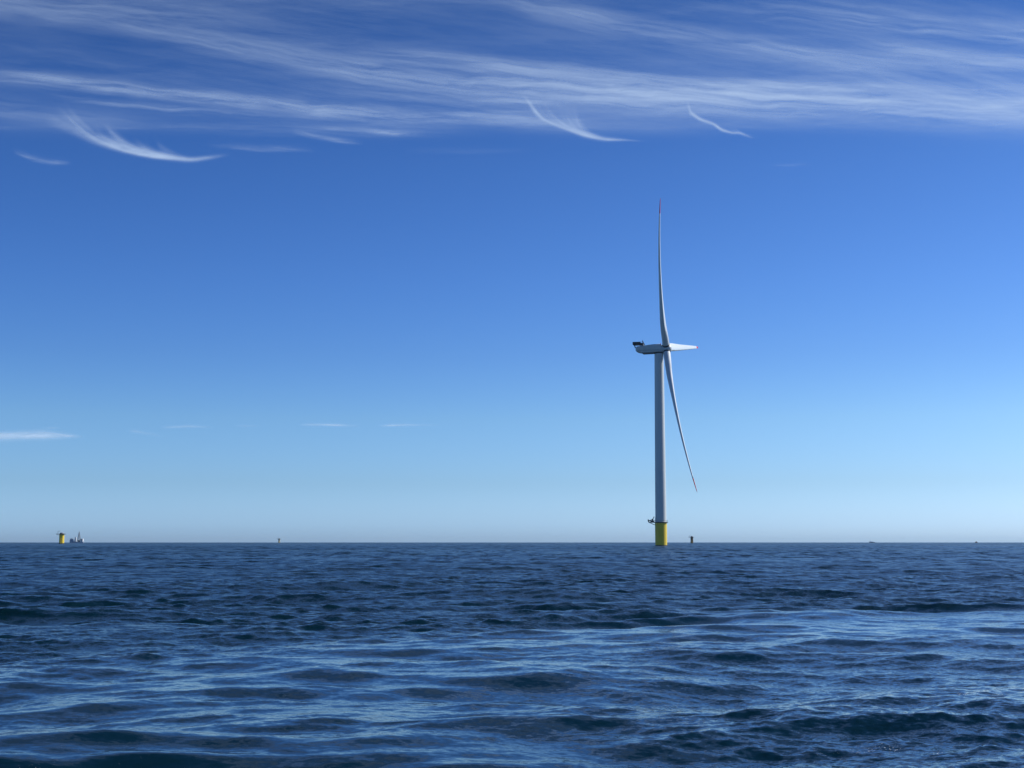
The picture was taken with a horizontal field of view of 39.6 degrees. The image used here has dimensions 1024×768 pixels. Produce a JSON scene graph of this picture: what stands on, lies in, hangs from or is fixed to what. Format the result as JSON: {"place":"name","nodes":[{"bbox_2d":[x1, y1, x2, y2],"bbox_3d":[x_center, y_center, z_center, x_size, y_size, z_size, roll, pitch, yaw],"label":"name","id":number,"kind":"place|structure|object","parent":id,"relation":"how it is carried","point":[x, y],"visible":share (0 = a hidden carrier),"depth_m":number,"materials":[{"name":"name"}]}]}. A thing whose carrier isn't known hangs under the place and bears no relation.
{"place":"outdoors","nodes":[
{"label":"outdoors","id":0,"kind":"place"},
{"bbox_2d":[0,434,48,436],"bbox_3d":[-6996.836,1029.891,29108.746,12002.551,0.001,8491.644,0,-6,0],"label":"cloud","id":1,"kind":"structure","parent":0,"point":[31,435],"depth_m":29430.18,"materials":[{"name":"white"}]},
{"bbox_2d":[0,542,1023,767],"bbox_3d":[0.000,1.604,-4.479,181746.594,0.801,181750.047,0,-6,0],"label":"water","id":2,"kind":"structure","parent":0,"point":[507,655],"depth_m":26.09,"materials":[{"name":"blue liquid"}]},
{"bbox_2d":[56,531,65,543],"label":"monopile foundation","id":3,"kind":"object","parent":2,"relation":"in","point":[61,538],"visible":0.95,"depth_m":2083.34,"materials":[{"name":"metal"}]},
{"bbox_2d":[70,532,83,542],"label":"crane vessel","id":4,"kind":"object","parent":2,"relation":"on","point":[72,540],"visible":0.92,"depth_m":4940.17,"materials":[{"name":"metal"}]},
{"bbox_2d":[633,199,697,545],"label":"wind turbine","id":5,"kind":"object","parent":2,"relation":"in","point":[665,348],"visible":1,"depth_m":871.42,"materials":[{"name":"metal"}]},
{"bbox_2d":[0,0,1023,541],"label":"sky","id":6,"kind":"structure","parent":0,"point":[373,294],"materials":[{"name":"blue"}]},
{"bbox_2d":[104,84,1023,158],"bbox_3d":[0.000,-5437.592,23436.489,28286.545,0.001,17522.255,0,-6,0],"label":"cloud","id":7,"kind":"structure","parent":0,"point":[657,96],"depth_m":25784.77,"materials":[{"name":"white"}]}
]}

